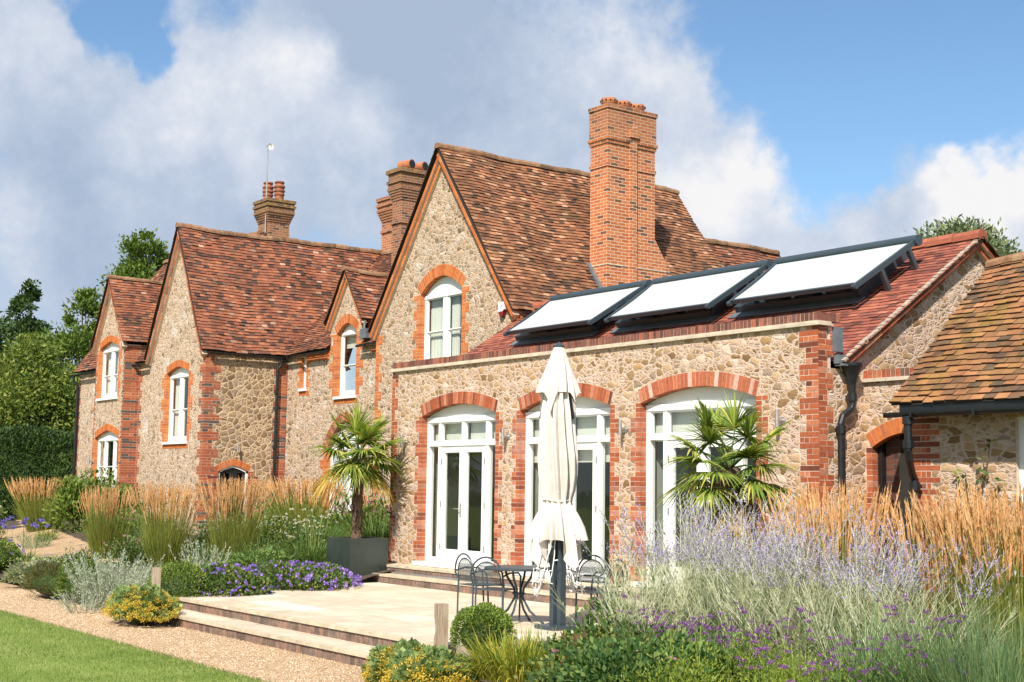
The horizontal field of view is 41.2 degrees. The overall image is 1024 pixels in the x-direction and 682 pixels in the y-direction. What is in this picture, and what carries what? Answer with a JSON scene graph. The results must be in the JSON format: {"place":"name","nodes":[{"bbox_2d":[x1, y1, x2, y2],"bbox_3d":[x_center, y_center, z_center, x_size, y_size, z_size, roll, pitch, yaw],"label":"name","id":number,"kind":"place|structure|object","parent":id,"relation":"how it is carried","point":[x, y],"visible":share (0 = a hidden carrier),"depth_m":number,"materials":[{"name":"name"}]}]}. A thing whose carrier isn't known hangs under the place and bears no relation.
{"place":"outdoors","nodes":[
{"label":"outdoors","id":0,"kind":"place"},
{"bbox_2d":[3,475,72,531],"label":"feather reed grass","id":1,"kind":"object","parent":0,"point":[33,513],"depth_m":40.74,"materials":[{"name":"beige plant"}]},
{"bbox_2d":[0,519,121,563],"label":"garden path","id":2,"kind":"structure","parent":0,"point":[55,546],"depth_m":36.10,"materials":[{"name":"beige gravel"}]},
{"bbox_2d":[0,609,274,681],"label":"lawn","id":3,"kind":"structure","parent":0,"point":[38,659],"depth_m":15.75,"materials":[{"name":"green plant"}]},
{"bbox_2d":[127,480,206,570],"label":"feather reed grass","id":4,"kind":"object","parent":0,"point":[157,542],"depth_m":28.90,"materials":[{"name":"beige plant"}]},
{"bbox_2d":[196,474,277,562],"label":"feather reed grass","id":5,"kind":"object","parent":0,"point":[229,536],"depth_m":27.71,"materials":[{"name":"beige plant"}]},
{"bbox_2d":[0,578,482,681],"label":"gravel path","id":6,"kind":"structure","parent":0,"point":[6,587],"depth_m":17.77,"materials":[{"name":"beige gravel"}]},
{"bbox_2d":[50,584,112,613],"bbox_3d":[-6.873,4.151,22.033,1.080,0.466,0.998,0,-6,9],"label":"silver artemisia","id":7,"kind":"object","parent":6,"relation":"on","point":[81,600],"visible":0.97,"depth_m":21.90,"materials":[{"name":"grey plant"}]},
{"bbox_2d":[62,548,164,608],"bbox_3d":[-6.664,3.939,22.654,1.701,0.984,1.622,1,-6,-7],"label":"silver artemisia","id":8,"kind":"object","parent":6,"relation":"on","point":[102,584],"visible":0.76,"depth_m":22.45,"materials":[{"name":"grey plant"}]},
{"bbox_2d":[100,582,183,623],"bbox_3d":[-5.478,3.889,20.265,1.126,0.596,1.681,5,-8,-36],"label":"lady mantle","id":9,"kind":"object","parent":6,"relation":"on","point":[143,604],"visible":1,"depth_m":19.91,"materials":[{"name":"yellow plant"}]},
{"bbox_2d":[164,609,375,658],"bbox_3d":[-3.436,3.967,18.477,0.515,0.162,8.200,5,-8,-36],"label":"patio step","id":10,"kind":"object","parent":6,"relation":"on","point":[327,643],"visible":0.26,"depth_m":17.82,"materials":[{"name":"stone"}]},
{"bbox_2d":[156,616,367,666],"bbox_3d":[-3.606,3.983,18.348,0.049,0.139,8.190,5,-8,-36],"label":"step riser","id":11,"kind":"object","parent":10,"relation":"attached to","point":[305,650],"visible":0.5,"depth_m":17.65,"materials":[{"name":"brick"}]},
{"bbox_2d":[360,638,431,681],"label":"lady mantle","id":12,"kind":"object","parent":6,"relation":"on","point":[378,659],"visible":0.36,"depth_m":13.78,"materials":[{"name":"green plant"}]},
{"bbox_2d":[379,643,479,681],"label":"lady mantle","id":13,"kind":"object","parent":6,"relation":"on","point":[429,664],"visible":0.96,"depth_m":12.88,"materials":[{"name":"yellow plant"}]},
{"bbox_2d":[434,603,448,649],"bbox_3d":[-0.791,3.327,15.169,0.125,0.800,0.125,3,-7,-22],"label":"wooden post","id":14,"kind":"object","parent":6,"relation":"on","point":[441,613],"visible":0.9,"depth_m":15.13,"materials":[{"name":"brown wood"}]},
{"bbox_2d":[545,624,725,681],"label":"rose bush","id":15,"kind":"object","parent":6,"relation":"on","point":[611,660],"visible":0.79,"depth_m":10.57,"materials":[{"name":"green plant"}]},
{"bbox_2d":[255,475,351,536],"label":"feather reed grass","id":16,"kind":"object","parent":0,"point":[304,491],"depth_m":31.90,"materials":[{"name":"beige plant"}]},
{"bbox_2d":[179,582,679,658],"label":"patio","id":17,"kind":"structure","parent":0,"point":[395,612],"depth_m":19.83,"materials":[{"name":"stone"}]},
{"bbox_2d":[147,560,210,601],"bbox_3d":[-5.300,3.867,21.698,1.073,0.769,1.064,5,-8,-36],"label":"box ball","id":18,"kind":"object","parent":17,"relation":"on","point":[179,579],"visible":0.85,"depth_m":21.45,"materials":[{"name":"green plant"}]},
{"bbox_2d":[190,562,273,596],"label":"geranium","id":19,"kind":"object","parent":17,"relation":"on","point":[229,580],"visible":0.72,"depth_m":21.92,"materials":[{"name":"purple plant"}]},
{"bbox_2d":[177,601,396,647],"bbox_3d":[-3.291,3.921,18.747,0.049,0.236,8.540,5,-8,-36],"label":"patio riser","id":20,"kind":"object","parent":17,"relation":"attached to","point":[328,632],"visible":0.46,"depth_m":18.27,"materials":[{"name":"brick"}]},
{"bbox_2d":[326,536,388,581],"bbox_3d":[-2.917,4.104,25.680,0.830,0.800,0.870,5,-8,-36],"label":"planter","id":21,"kind":"object","parent":17,"relation":"on","point":[364,555],"visible":0.88,"depth_m":25.35,"materials":[{"name":"metal"}]},
{"bbox_2d":[302,397,411,537],"bbox_3d":[-2.900,2.454,25.839,2.122,2.774,2.137,5,-8,-36],"label":"palm tree","id":22,"kind":"object","parent":21,"relation":"in","point":[359,468],"visible":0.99,"depth_m":25.70,"materials":[{"name":"green plant"}]},
{"bbox_2d":[454,553,502,614],"bbox_3d":[-0.465,3.374,18.910,0.522,0.873,0.555,5,-7,-34],"label":"garden chair","id":23,"kind":"object","parent":17,"relation":"on","point":[467,568],"visible":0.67,"depth_m":18.87,"materials":[{"name":"grey metal"}]},
{"bbox_2d":[470,556,521,621],"bbox_3d":[-0.225,3.292,18.113,0.555,0.873,0.522,-3,-7,29],"label":"garden chair","id":24,"kind":"object","parent":17,"relation":"on","point":[485,574],"visible":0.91,"depth_m":17.98,"materials":[{"name":"grey metal"}]},
{"bbox_2d":[484,565,549,623],"bbox_3d":[0.089,3.350,17.971,0.920,0.735,0.920,5,-8,-36],"label":"garden table","id":25,"kind":"object","parent":17,"relation":"on","point":[519,568],"visible":0.81,"depth_m":17.91,"materials":[{"name":"grey metal"}]},
{"bbox_2d":[373,562,678,609],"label":"house steps","id":26,"kind":"structure","parent":17,"relation":"on","point":[454,582],"depth_m":23.25,"materials":[{"name":"stone"}]},
{"bbox_2d":[373,567,683,617],"bbox_3d":[0.108,4.023,22.057,0.357,0.265,9.870,5,-8,-36],"label":"house step riser","id":27,"kind":"object","parent":26,"relation":"attached to","point":[468,589],"visible":0.49,"depth_m":22.91,"materials":[{"name":"brick"}]},
{"bbox_2d":[526,342,587,630],"bbox_3d":[0.590,1.832,17.471,0.688,3.660,0.868,5,-8,-36],"label":"parasol","id":28,"kind":"object","parent":17,"relation":"on","point":[557,518],"visible":1,"depth_m":17.33,"materials":[{"name":"fabric"}]},
{"bbox_2d":[532,540,584,596],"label":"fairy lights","id":29,"kind":"object","parent":28,"relation":"hanging from","point":[574,584],"visible":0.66,"depth_m":17.27,"materials":[{"name":"white paint"}]},
{"bbox_2d":[566,554,607,619],"bbox_3d":[0.982,3.361,18.604,0.555,0.873,0.522,-3,-7,33],"label":"garden chair","id":30,"kind":"object","parent":17,"relation":"on","point":[585,568],"visible":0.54,"depth_m":18.79,"materials":[{"name":"grey metal"}]},
{"bbox_2d":[575,559,627,622],"bbox_3d":[1.179,3.287,17.888,0.522,0.873,0.555,-4,-8,37],"label":"garden chair","id":31,"kind":"object","parent":17,"relation":"on","point":[599,577],"visible":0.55,"depth_m":17.81,"materials":[{"name":"grey metal"}]},
{"bbox_2d":[0,520,919,681],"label":"soil","id":32,"kind":"structure","parent":0,"point":[75,534],"depth_m":30.07,"materials":[{"name":"brown soil"}]},
{"bbox_2d":[0,539,24,571],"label":"box ball","id":33,"kind":"object","parent":32,"relation":"on","point":[6,554],"visible":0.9,"depth_m":29.15,"materials":[{"name":"green plant"}]},
{"bbox_2d":[0,554,66,583],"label":"leafy perennial","id":34,"kind":"object","parent":32,"relation":"on","point":[12,577],"visible":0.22,"depth_m":26.81,"materials":[{"name":"green plant"}]},
{"bbox_2d":[0,424,76,520],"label":"yew hedge","id":35,"kind":"object","parent":32,"relation":"on","point":[33,463],"visible":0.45,"depth_m":47.67,"materials":[{"name":"green plant"}]},
{"bbox_2d":[17,561,74,596],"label":"shrub","id":36,"kind":"object","parent":32,"relation":"on","point":[41,582],"visible":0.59,"depth_m":24.27,"materials":[{"name":"green plant"}]},
{"bbox_2d":[41,468,115,533],"bbox_3d":[-12.395,4.662,39.813,2.508,2.046,2.452,5,-8,-36],"label":"camellia","id":37,"kind":"object","parent":32,"relation":"on","point":[68,494],"visible":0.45,"depth_m":39.41,"materials":[{"name":"green plant"}]},
{"bbox_2d":[51,559,121,600],"bbox_3d":[-7.457,4.149,23.768,1.217,0.726,1.534,5,-8,-36],"label":"shrub","id":38,"kind":"object","parent":32,"relation":"on","point":[60,579],"visible":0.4,"depth_m":23.45,"materials":[{"name":"green plant"}]},
{"bbox_2d":[75,483,138,558],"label":"feather reed grass","id":39,"kind":"object","parent":32,"relation":"on","point":[99,538],"depth_m":31.92,"materials":[{"name":"beige plant"}]},
{"bbox_2d":[84,481,144,532],"bbox_3d":[-11.317,4.796,38.975,1.770,1.585,1.727,5,-8,-36],"label":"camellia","id":40,"kind":"object","parent":32,"relation":"on","point":[122,488],"visible":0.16,"depth_m":38.90,"materials":[{"name":"green plant"}]},
{"bbox_2d":[94,534,149,568],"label":"leafy perennial","id":41,"kind":"object","parent":32,"relation":"on","point":[133,550],"visible":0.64,"depth_m":30.33,"materials":[{"name":"green plant"}]},
{"bbox_2d":[168,538,232,566],"bbox_3d":[-5.370,3.945,23.826,1.236,1.058,1.213,5,-8,-36],"label":"silver artemisia","id":42,"kind":"object","parent":32,"relation":"on","point":[198,555],"visible":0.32,"depth_m":23.86,"materials":[{"name":"grey plant"}]},
{"bbox_2d":[200,504,295,546],"bbox_3d":[-6.100,4.309,31.709,2.212,1.110,2.123,5,-8,-36],"label":"leafy perennial","id":43,"kind":"object","parent":32,"relation":"on","point":[264,530],"visible":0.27,"depth_m":31.49,"materials":[{"name":"green plant"}]},
{"bbox_2d":[205,542,302,567],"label":"leafy perennial","id":44,"kind":"object","parent":32,"relation":"on","point":[245,560],"visible":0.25,"depth_m":25.82,"materials":[{"name":"green plant"}]},
{"bbox_2d":[254,492,323,530],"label":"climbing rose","id":45,"kind":"object","parent":32,"relation":"on","point":[269,499],"visible":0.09,"depth_m":34.58,"materials":[{"name":"green plant"}]},
{"bbox_2d":[257,515,334,561],"bbox_3d":[-4.577,4.109,28.293,1.589,0.976,1.837,5,-8,-36],"label":"leafy perennial","id":46,"kind":"object","parent":32,"relation":"on","point":[282,531],"visible":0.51,"depth_m":28.22,"materials":[{"name":"green plant"}]},
{"bbox_2d":[241,560,362,590],"bbox_3d":[-3.860,4.162,23.979,2.419,0.645,2.645,5,-8,-36],"label":"geranium","id":47,"kind":"object","parent":32,"relation":"on","point":[307,575],"visible":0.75,"depth_m":23.35,"materials":[{"name":"purple plant"}]},
{"bbox_2d":[272,508,345,562],"bbox_3d":[-3.897,3.891,26.870,1.931,1.195,2.066,2,-6,-10],"label":"strap plant","id":48,"kind":"object","parent":32,"relation":"on","point":[308,554],"visible":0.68,"depth_m":26.57,"materials":[{"name":"green plant"}]},
{"bbox_2d":[310,490,389,536],"bbox_3d":[-3.514,4.148,31.462,2.054,1.395,2.097,5,-8,-36],"label":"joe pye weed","id":49,"kind":"object","parent":32,"relation":"on","point":[373,507],"visible":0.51,"depth_m":31.28,"materials":[{"name":"green plant"}]},
{"bbox_2d":[321,507,388,554],"bbox_3d":[-2.760,4.031,28.312,2.736,1.568,2.914,2,-6,-13],"label":"miscanthus","id":50,"kind":"object","parent":32,"relation":"on","point":[370,532],"visible":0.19,"depth_m":28.15,"materials":[{"name":"green plant"}]},
{"bbox_2d":[71,97,780,536],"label":"stone house","id":51,"kind":"structure","parent":32,"relation":"on","point":[209,351],"depth_m":36.01,"materials":[{"name":"beige stone"}]},
{"bbox_2d":[96,342,118,400],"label":"window","id":52,"kind":"structure","parent":51,"relation":"in","point":[112,349],"depth_m":41.36,"materials":[{"name":"white paint"}]},
{"bbox_2d":[97,431,118,487],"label":"window","id":53,"kind":"structure","parent":51,"relation":"in","point":[109,437],"depth_m":41.12,"materials":[{"name":"white paint"}]},
{"bbox_2d":[161,367,188,444],"bbox_3d":[-9.099,1.767,37.438,0.355,2.130,1.600,5,-8,-36],"label":"window","id":54,"kind":"structure","parent":51,"relation":"in","point":[180,374],"depth_m":37.73,"materials":[{"name":"white paint"}]},
{"bbox_2d":[217,465,247,529],"bbox_3d":[-7.461,4.349,36.221,0.860,2.080,0.080,5,-8,-36],"label":"door","id":55,"kind":"structure","parent":51,"relation":"in","point":[233,469],"depth_m":36.30,"materials":[{"name":"white paint"}]},
{"bbox_2d":[333,324,356,399],"bbox_3d":[-4.154,0.510,34.950,0.340,1.950,1.100,5,-8,-36],"label":"window","id":56,"kind":"structure","parent":51,"relation":"in","point":[350,332],"depth_m":35.24,"materials":[{"name":"white paint"}]},
{"bbox_2d":[329,424,360,536],"bbox_3d":[-4.110,3.657,34.690,0.200,3.220,1.824,5,-8,-36],"label":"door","id":57,"kind":"structure","parent":51,"relation":"in","point":[332,463],"depth_m":35.04,"materials":[{"name":"white paint"}]},
{"bbox_2d":[424,276,461,358],"bbox_3d":[-1.455,-0.446,30.999,0.200,2.060,1.684,5,-8,-36],"label":"window","id":58,"kind":"structure","parent":51,"relation":"in","point":[445,339],"depth_m":31.09,"materials":[{"name":"white paint"}]},
{"bbox_2d":[448,601,516,652],"bbox_3d":[-0.326,3.098,14.744,0.748,0.568,0.729,5,-8,-36],"label":"box ball","id":59,"kind":"object","parent":32,"relation":"on","point":[483,616],"visible":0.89,"depth_m":14.58,"materials":[{"name":"green plant"}]},
{"bbox_2d":[439,620,567,681],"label":"daylily","id":60,"kind":"object","parent":32,"relation":"on","point":[490,665],"visible":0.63,"depth_m":12.79,"materials":[{"name":"green plant"}]},
{"bbox_2d":[513,631,671,681],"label":"rose bush","id":61,"kind":"object","parent":32,"relation":"on","point":[546,675],"visible":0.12,"depth_m":11.26,"materials":[{"name":"green plant"}]},
{"bbox_2d":[535,596,654,678],"bbox_3d":[0.813,2.716,12.361,1.199,0.815,1.148,5,-8,-36],"label":"rose bush","id":62,"kind":"object","parent":32,"relation":"on","point":[598,629],"visible":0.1,"depth_m":12.22,"materials":[{"name":"green plant"}]},
{"bbox_2d":[541,538,736,643],"bbox_3d":[1.087,2.409,12.214,1.444,1.327,1.552,5,-8,-36],"label":"russian sage","id":63,"kind":"object","parent":32,"relation":"on","point":[635,607],"visible":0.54,"depth_m":12.01,"materials":[{"name":"grey plant"}]},
{"bbox_2d":[572,616,726,654],"bbox_3d":[1.150,2.712,11.713,1.378,0.704,1.219,5,-8,-36],"label":"rose bush","id":64,"kind":"object","parent":32,"relation":"on","point":[627,633],"visible":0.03,"depth_m":11.75,"materials":[{"name":"green plant"}]},
{"bbox_2d":[618,593,717,644],"bbox_3d":[1.264,2.553,11.293,0.817,0.847,0.916,1,-6,2],"label":"verbena","id":65,"kind":"object","parent":32,"relation":"on","point":[655,627],"visible":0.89,"depth_m":11.20,"materials":[{"name":"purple plant"}]},
{"bbox_2d":[574,493,762,647],"bbox_3d":[1.561,2.239,12.427,1.514,1.723,1.978,-2,-7,24],"label":"russian sage","id":66,"kind":"object","parent":32,"relation":"on","point":[649,554],"visible":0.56,"depth_m":12.28,"materials":[{"name":"grey plant"}]},
{"bbox_2d":[388,229,1000,622],"bbox_3d":[3.660,1.735,24.235,7.100,6.017,11.050,5,-8,-36],"label":"garden room","id":67,"kind":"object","parent":32,"relation":"on","point":[471,487],"visible":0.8,"depth_m":20.96,"materials":[{"name":"stone"}]},
{"bbox_2d":[412,404,495,570],"bbox_3d":[-0.948,2.616,24.694,0.392,2.960,2.470,5,-8,-36],"label":"french window","id":68,"kind":"structure","parent":67,"relation":"in","point":[452,432],"depth_m":24.77,"materials":[{"name":"white paint"}]},
{"bbox_2d":[510,396,609,583],"bbox_3d":[0.880,2.380,22.257,0.392,2.960,2.460,5,-8,-36],"label":"french window","id":69,"kind":"structure","parent":67,"relation":"in","point":[593,421],"depth_m":22.02,"materials":[{"name":"white paint"}]},
{"bbox_2d":[503,279,651,335],"bbox_3d":[1.188,-0.603,25.643,1.340,0.915,2.853,5,-8,-36],"label":"roof awning","id":70,"kind":"object","parent":67,"relation":"attached to","point":[589,307],"visible":0.88,"depth_m":25.53,"materials":[{"name":"white glass"}]},
{"bbox_2d":[604,259,773,322],"bbox_3d":[2.961,-0.833,23.278,1.340,0.915,2.803,5,-8,-36],"label":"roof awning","id":71,"kind":"object","parent":67,"relation":"attached to","point":[694,291],"visible":0.9,"depth_m":23.16,"materials":[{"name":"white glass"}]},
{"bbox_2d":[631,387,755,590],"bbox_3d":[2.710,2.142,19.816,0.392,2.960,2.500,5,-8,-36],"label":"french window","id":72,"kind":"structure","parent":67,"relation":"in","point":[665,415],"depth_m":20.35,"materials":[{"name":"white paint"}]},
{"bbox_2d":[726,234,922,305],"bbox_3d":[4.726,-1.061,20.925,1.340,0.915,2.783,5,-8,-36],"label":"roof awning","id":73,"kind":"object","parent":67,"relation":"attached to","point":[848,268],"visible":0.98,"depth_m":20.76,"materials":[{"name":"white glass"}]},
{"bbox_2d":[637,625,787,681],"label":"rose bush","id":74,"kind":"object","parent":32,"relation":"on","point":[722,660],"visible":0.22,"depth_m":10.82,"materials":[{"name":"green plant"}]},
{"bbox_2d":[654,611,760,680],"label":"verbena","id":75,"kind":"object","parent":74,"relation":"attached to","point":[693,618],"visible":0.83,"depth_m":10.55,"materials":[{"name":"purple plant"}]},
{"bbox_2d":[636,489,812,655],"bbox_3d":[1.973,2.205,12.221,1.680,1.757,1.867,5,-8,-36],"label":"russian sage","id":76,"kind":"object","parent":32,"relation":"on","point":[717,577],"visible":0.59,"depth_m":11.99,"materials":[{"name":"grey plant"}]},
{"bbox_2d":[684,577,777,637],"bbox_3d":[2.671,3.272,16.668,0.800,0.720,0.800,5,-8,-36],"label":"planter","id":77,"kind":"object","parent":32,"relation":"on","point":[725,609],"visible":0.06,"depth_m":16.35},
{"bbox_2d":[652,391,800,580],"bbox_3d":[2.636,1.827,16.791,1.888,2.476,1.826,-2,-7,22],"label":"palm tree","id":78,"kind":"object","parent":77,"relation":"in","point":[731,477],"visible":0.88,"depth_m":16.68,"materials":[{"name":"green plant"}]},
{"bbox_2d":[667,628,820,681],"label":"ferny plant","id":79,"kind":"object","parent":32,"relation":"on","point":[754,661],"visible":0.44,"depth_m":10.58,"materials":[{"name":"green plant"}]},
{"bbox_2d":[692,601,815,681],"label":"verbena","id":80,"kind":"object","parent":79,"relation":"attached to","point":[717,637],"visible":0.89,"depth_m":10.58,"materials":[{"name":"purple plant"}]},
{"bbox_2d":[685,495,884,680],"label":"russian sage","id":81,"kind":"object","parent":32,"relation":"on","point":[758,594],"visible":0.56,"depth_m":11.64,"materials":[{"name":"grey plant"}]},
{"bbox_2d":[725,627,872,681],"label":"verbena","id":82,"kind":"object","parent":32,"relation":"on","point":[784,666],"visible":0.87,"depth_m":9.45,"materials":[{"name":"purple plant"}]},
{"bbox_2d":[706,523,900,680],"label":"russian sage","id":83,"kind":"object","parent":32,"relation":"on","point":[778,608],"visible":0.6,"depth_m":11.45,"materials":[{"name":"grey plant"}]},
{"bbox_2d":[732,646,896,681],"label":"ferny plant","id":84,"kind":"object","parent":32,"relation":"on","point":[789,675],"visible":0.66,"depth_m":9.74,"materials":[{"name":"green plant"}]},
{"bbox_2d":[764,504,965,679],"bbox_3d":[2.801,2.136,10.970,1.627,1.649,1.655,-1,-6,19],"label":"russian sage","id":85,"kind":"object","parent":32,"relation":"on","point":[886,565],"visible":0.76,"depth_m":10.97,"materials":[{"name":"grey plant"}]},
{"bbox_2d":[785,633,966,681],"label":"verbena","id":86,"kind":"object","parent":32,"relation":"on","point":[851,669],"visible":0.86,"depth_m":8.99,"materials":[{"name":"purple plant"}]},
{"bbox_2d":[809,642,965,681],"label":"ferny plant","id":87,"kind":"object","parent":32,"relation":"on","point":[861,679],"visible":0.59,"depth_m":9.28,"materials":[{"name":"green plant"}]},
{"bbox_2d":[861,367,914,623],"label":"link wall","id":88,"kind":"structure","parent":32,"relation":"on","point":[885,464],"depth_m":18.32,"materials":[{"name":"stone"}]},
{"bbox_2d":[899,453,912,607],"bbox_3d":[5.432,2.624,17.774,0.040,2.320,0.860,5,-8,-36],"label":"door","id":89,"kind":"structure","parent":88,"relation":"in","point":[904,478],"depth_m":18.11,"materials":[{"name":"grey wood"}]},
{"bbox_2d":[806,582,1023,681],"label":"blue grass","id":90,"kind":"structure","parent":32,"relation":"on","point":[940,642],"depth_m":9.25,"materials":[{"name":"plant"}]},
{"bbox_2d":[813,523,1019,675],"bbox_3d":[3.159,2.191,10.681,1.545,1.488,1.468,1,-6,-1],"label":"russian sage","id":91,"kind":"object","parent":32,"relation":"on","point":[915,601],"visible":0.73,"depth_m":10.52,"materials":[{"name":"grey plant"}]},
{"bbox_2d":[875,594,975,681],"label":"verbena","id":92,"kind":"object","parent":32,"relation":"on","point":[927,626],"visible":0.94,"depth_m":9.16,"materials":[{"name":"purple plant"}]},
{"bbox_2d":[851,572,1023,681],"bbox_3d":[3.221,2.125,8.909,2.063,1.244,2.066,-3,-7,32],"label":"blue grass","id":93,"kind":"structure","parent":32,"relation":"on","point":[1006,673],"depth_m":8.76,"materials":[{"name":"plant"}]},
{"bbox_2d":[883,251,1023,625],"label":"outbuilding","id":94,"kind":"structure","parent":32,"relation":"on","point":[958,398],"depth_m":17.03,"materials":[{"name":"tile"}]},
{"bbox_2d":[1012,417,1023,574],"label":"window","id":95,"kind":"structure","parent":94,"relation":"in","point":[1020,419],"depth_m":16.32,"materials":[{"name":"white paint"}]},
{"bbox_2d":[0,0,1023,486],"label":"sky","id":96,"kind":"structure","parent":0,"point":[790,127],"materials":[{"name":"blue"}]},
{"bbox_2d":[606,637,740,681],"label":"ferny plant","id":97,"kind":"object","parent":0,"point":[673,676],"visible":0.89,"depth_m":10.16,"materials":[{"name":"green plant"}]},
{"bbox_2d":[758,477,900,679],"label":"feather reed grass","id":98,"kind":"object","parent":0,"point":[839,514],"depth_m":12.54,"materials":[{"name":"beige plant"}]},
{"bbox_2d":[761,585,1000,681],"bbox_3d":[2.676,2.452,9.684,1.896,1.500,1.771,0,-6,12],"label":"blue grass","id":99,"kind":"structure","parent":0,"point":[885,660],"depth_m":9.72,"materials":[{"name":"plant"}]},
{"bbox_2d":[855,494,1022,669],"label":"feather reed grass","id":100,"kind":"object","parent":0,"point":[914,527],"depth_m":11.83,"materials":[{"name":"beige plant"}]},
{"bbox_2d":[908,477,1023,678],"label":"feather reed grass","id":101,"kind":"object","parent":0,"point":[998,522],"depth_m":11.53,"materials":[{"name":"beige plant"}]},
{"label":"ground","id":102,"kind":"structure","parent":0,"visible":0},
{"bbox_2d":[0,311,39,405],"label":"dark tree","id":103,"kind":"object","parent":102,"relation":"on","point":[3,330],"visible":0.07,"depth_m":74.93,"materials":[{"name":"green plant"}]},
{"bbox_2d":[2,277,73,364],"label":"dark tree","id":104,"kind":"object","parent":102,"relation":"on","point":[18,304],"visible":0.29,"depth_m":80.13,"materials":[{"name":"green plant"}]},
{"bbox_2d":[0,331,79,453],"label":"ash tree","id":105,"kind":"object","parent":102,"relation":"on","point":[46,396],"visible":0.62,"depth_m":55.85,"materials":[{"name":"green plant"}]},
{"bbox_2d":[28,285,100,385],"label":"leafy tree","id":106,"kind":"object","parent":102,"relation":"on","point":[75,342],"visible":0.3,"depth_m":68.42,"materials":[{"name":"green plant"}]},
{"bbox_2d":[80,228,169,338],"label":"leafy tree","id":107,"kind":"object","parent":102,"relation":"on","point":[137,265],"visible":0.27,"depth_m":69.61,"materials":[{"name":"green plant"}]},
{"bbox_2d":[903,214,1021,256],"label":"tree","id":108,"kind":"object","parent":102,"relation":"on","point":[996,242],"visible":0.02,"depth_m":42.54,"materials":[{"name":"green plant"}]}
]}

